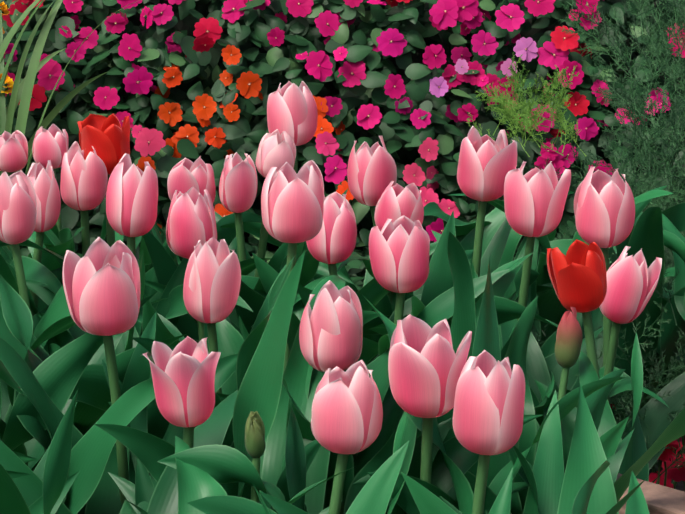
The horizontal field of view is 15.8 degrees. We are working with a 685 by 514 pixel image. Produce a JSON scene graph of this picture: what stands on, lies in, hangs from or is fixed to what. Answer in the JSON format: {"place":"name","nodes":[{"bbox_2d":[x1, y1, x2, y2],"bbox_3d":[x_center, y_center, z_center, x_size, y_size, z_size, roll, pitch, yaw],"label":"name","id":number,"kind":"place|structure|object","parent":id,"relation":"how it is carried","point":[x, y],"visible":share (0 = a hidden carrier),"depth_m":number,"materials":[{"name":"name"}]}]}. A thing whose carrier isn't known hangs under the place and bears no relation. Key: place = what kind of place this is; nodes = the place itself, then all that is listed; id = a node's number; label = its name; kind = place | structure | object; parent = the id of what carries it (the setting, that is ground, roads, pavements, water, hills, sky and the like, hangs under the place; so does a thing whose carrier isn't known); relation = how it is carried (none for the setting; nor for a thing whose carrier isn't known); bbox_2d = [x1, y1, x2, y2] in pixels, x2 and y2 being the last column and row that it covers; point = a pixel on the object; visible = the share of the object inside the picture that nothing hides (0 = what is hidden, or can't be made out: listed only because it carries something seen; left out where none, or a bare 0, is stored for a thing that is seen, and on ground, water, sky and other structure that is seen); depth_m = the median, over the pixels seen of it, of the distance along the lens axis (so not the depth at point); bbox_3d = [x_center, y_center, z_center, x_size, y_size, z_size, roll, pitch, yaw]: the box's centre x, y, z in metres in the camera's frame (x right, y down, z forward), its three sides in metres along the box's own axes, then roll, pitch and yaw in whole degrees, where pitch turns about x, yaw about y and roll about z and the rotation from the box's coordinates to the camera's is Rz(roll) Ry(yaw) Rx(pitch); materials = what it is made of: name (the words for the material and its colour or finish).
{"place":"outdoors","nodes":[
{"label":"outdoors","id":0,"kind":"place"},
{"bbox_2d":[649,474,684,491],"bbox_3d":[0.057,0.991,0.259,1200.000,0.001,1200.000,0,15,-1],"label":"ground","id":1,"kind":"structure","parent":0,"point":[680,485],"depth_m":2.94,"materials":[{"name":"soil"}]},
{"bbox_2d":[0,1,13,132],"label":"yellow flowers","id":2,"kind":"object","parent":1,"relation":"on","point":[9,82],"visible":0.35,"depth_m":3.46,"materials":[{"name":"yellow plant"}]},
{"bbox_2d":[0,130,27,263],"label":"tulip","id":3,"kind":"object","parent":1,"relation":"on","point":[13,152],"visible":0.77,"depth_m":2.77,"materials":[{"name":"pink plant"}]},
{"bbox_2d":[32,124,68,258],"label":"tulip","id":4,"kind":"object","parent":1,"relation":"on","point":[51,143],"visible":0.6,"depth_m":2.77,"materials":[{"name":"pink plant"}]},
{"bbox_2d":[0,160,106,348],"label":"tulip","id":5,"kind":"object","parent":1,"relation":"on","point":[44,183],"visible":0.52,"depth_m":2.54,"materials":[{"name":"pink plant"}]},
{"bbox_2d":[0,0,139,249],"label":"strap leaves","id":6,"kind":"object","parent":1,"relation":"on","point":[22,91],"visible":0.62,"depth_m":3.30,"materials":[{"name":"green plant"}]},
{"bbox_2d":[6,153,188,353],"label":"tulip","id":7,"kind":"object","parent":1,"relation":"on","point":[131,200],"visible":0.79,"depth_m":2.49,"materials":[{"name":"pink plant"}]},
{"bbox_2d":[0,170,198,355],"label":"tulip","id":8,"kind":"object","parent":1,"relation":"on","point":[18,207],"visible":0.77,"depth_m":2.41,"materials":[{"name":"pink plant"}]},
{"bbox_2d":[0,237,237,513],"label":"tulip","id":9,"kind":"object","parent":1,"relation":"on","point":[101,281],"visible":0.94,"depth_m":2.11,"materials":[{"name":"pink plant"}]},
{"bbox_2d":[2,141,252,335],"bbox_3d":[-0.240,0.095,2.699,0.385,0.469,0.346,3,15,12],"label":"tulip","id":10,"kind":"object","parent":1,"relation":"on","point":[83,186],"visible":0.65,"depth_m":2.59,"materials":[{"name":"pink plant"}]},
{"bbox_2d":[44,113,237,256],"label":"tulip","id":11,"kind":"object","parent":1,"relation":"on","point":[107,139],"visible":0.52,"depth_m":2.61,"materials":[{"name":"red plant"}]},
{"bbox_2d":[0,336,321,513],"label":"tulip","id":12,"kind":"object","parent":1,"relation":"on","point":[183,374],"visible":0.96,"depth_m":1.97,"materials":[{"name":"pink plant"}]},
{"bbox_2d":[0,186,331,340],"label":"tulip","id":13,"kind":"object","parent":1,"relation":"on","point":[191,222],"visible":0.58,"depth_m":2.49,"materials":[{"name":"pink plant"}]},
{"bbox_2d":[69,237,296,410],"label":"tulip","id":14,"kind":"object","parent":1,"relation":"on","point":[212,283],"visible":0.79,"depth_m":2.33,"materials":[{"name":"pink plant"}]},
{"bbox_2d":[108,411,265,513],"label":"tulip","id":15,"kind":"object","parent":1,"relation":"on","point":[255,445],"visible":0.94,"depth_m":1.97,"materials":[{"name":"green plant"}]},
{"bbox_2d":[137,129,295,340],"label":"tulip","id":16,"kind":"object","parent":1,"relation":"on","point":[276,149],"visible":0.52,"depth_m":2.69,"materials":[{"name":"pink plant"}]},
{"bbox_2d":[161,156,340,277],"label":"tulip","id":17,"kind":"object","parent":1,"relation":"on","point":[185,175],"visible":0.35,"depth_m":2.71,"materials":[{"name":"pink plant"}]},
{"bbox_2d":[142,152,377,355],"bbox_3d":[-0.079,0.112,2.689,0.318,0.440,0.213,14,21,42],"label":"tulip","id":18,"kind":"object","parent":1,"relation":"on","point":[238,183],"visible":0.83,"depth_m":2.67,"materials":[{"name":"pink plant"}]},
{"bbox_2d":[204,160,323,394],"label":"tulip","id":19,"kind":"object","parent":1,"relation":"on","point":[292,206],"visible":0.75,"depth_m":2.30,"materials":[{"name":"pink plant"}]},
{"bbox_2d":[145,191,421,357],"bbox_3d":[-0.018,0.165,2.503,0.390,0.436,0.298,0,15,-1],"label":"tulip","id":20,"kind":"object","parent":1,"relation":"on","point":[331,243],"visible":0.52,"depth_m":2.51,"materials":[{"name":"pink plant"}]},
{"bbox_2d":[214,81,373,310],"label":"tulip","id":21,"kind":"object","parent":1,"relation":"on","point":[292,110],"visible":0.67,"depth_m":2.72,"materials":[{"name":"pink plant"}]},
{"bbox_2d":[221,136,396,292],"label":"tulip","id":22,"kind":"object","parent":1,"relation":"on","point":[371,173],"visible":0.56,"depth_m":2.71,"materials":[{"name":"pink plant"}]},
{"bbox_2d":[0,185,684,513],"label":"tulip foliage","id":23,"kind":"object","parent":1,"relation":"on","point":[77,476],"visible":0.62,"depth_m":2.15,"materials":[{"name":"green plant"}]},
{"bbox_2d":[1,0,684,290],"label":"impatiens","id":24,"kind":"object","parent":1,"relation":"on","point":[245,132],"depth_m":3.62,"materials":[{"name":"plant"}]},
{"bbox_2d":[5,0,684,473],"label":"flower bank","id":25,"kind":"structure","parent":1,"relation":"on","point":[417,58],"depth_m":3.77,"materials":[{"name":"plant"}]},
{"bbox_2d":[235,181,472,364],"bbox_3d":[0.044,0.127,2.681,0.422,0.417,0.183,-11,19,-36],"label":"tulip","id":26,"kind":"object","parent":1,"relation":"on","point":[395,202],"visible":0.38,"depth_m":2.64,"materials":[{"name":"pink plant"}]},
{"bbox_2d":[299,280,421,513],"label":"tulip","id":27,"kind":"object","parent":1,"relation":"on","point":[331,330],"visible":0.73,"depth_m":2.16,"materials":[{"name":"pink plant"}]},
{"bbox_2d":[157,314,625,508],"bbox_3d":[0.075,0.287,1.938,0.398,0.490,0.235,-4,16,-14],"label":"tulip","id":28,"kind":"object","parent":1,"relation":"on","point":[426,363],"visible":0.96,"depth_m":1.91,"materials":[{"name":"pink plant"}]},
{"bbox_2d":[285,360,541,513],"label":"tulip","id":29,"kind":"object","parent":1,"relation":"on","point":[347,415],"visible":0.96,"depth_m":1.89,"materials":[{"name":"pink plant"}]},
{"bbox_2d":[352,211,533,461],"bbox_3d":[0.058,0.195,2.363,0.148,0.449,0.289,7,17,26],"label":"tulip","id":30,"kind":"object","parent":1,"relation":"on","point":[399,250],"visible":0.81,"depth_m":2.35,"materials":[{"name":"pink plant"}]},
{"bbox_2d":[368,126,540,361],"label":"tulip","id":31,"kind":"object","parent":1,"relation":"on","point":[486,163],"visible":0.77,"depth_m":2.55,"materials":[{"name":"pink plant"}]},
{"bbox_2d":[393,246,661,425],"bbox_3d":[0.207,0.175,2.486,0.255,0.426,0.327,14,20,41],"label":"tulip","id":32,"kind":"object","parent":1,"relation":"on","point":[632,281],"visible":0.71,"depth_m":2.37,"materials":[{"name":"pink plant"}]},
{"bbox_2d":[453,350,633,513],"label":"tulip","id":33,"kind":"object","parent":1,"relation":"on","point":[488,411],"visible":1,"depth_m":1.81,"materials":[{"name":"pink plant"}]},
{"bbox_2d":[431,161,667,407],"bbox_3d":[0.178,0.140,2.511,0.267,0.479,0.268,0,15,-1],"label":"tulip","id":34,"kind":"object","parent":1,"relation":"on","point":[534,200],"visible":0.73,"depth_m":2.45,"materials":[{"name":"pink plant"}]},
{"bbox_2d":[555,307,581,425],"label":"tulip","id":35,"kind":"object","parent":1,"relation":"on","point":[568,344],"visible":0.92,"depth_m":2.15,"materials":[{"name":"green plant"}]},
{"bbox_2d":[534,239,606,472],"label":"tulip","id":36,"kind":"object","parent":1,"relation":"on","point":[577,275],"visible":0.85,"depth_m":2.23,"materials":[{"name":"red plant"}]},
{"bbox_2d":[466,0,684,483],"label":"feathery foliage","id":37,"kind":"object","parent":1,"relation":"on","point":[505,106],"visible":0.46,"depth_m":3.17,"materials":[{"name":"green plant"}]},
{"bbox_2d":[574,167,684,469],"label":"tulip","id":38,"kind":"object","parent":1,"relation":"on","point":[604,207],"visible":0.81,"depth_m":2.43,"materials":[{"name":"pink plant"}]},
{"bbox_2d":[610,404,684,490],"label":"flowers","id":39,"kind":"object","parent":1,"relation":"on","point":[676,475],"visible":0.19,"depth_m":2.66,"materials":[{"name":"red plant"}]},
{"bbox_2d":[615,473,684,513],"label":"stone edging","id":40,"kind":"object","parent":1,"relation":"on","point":[660,499],"depth_m":1.97,"materials":[{"name":"beige stone"}]}
]}

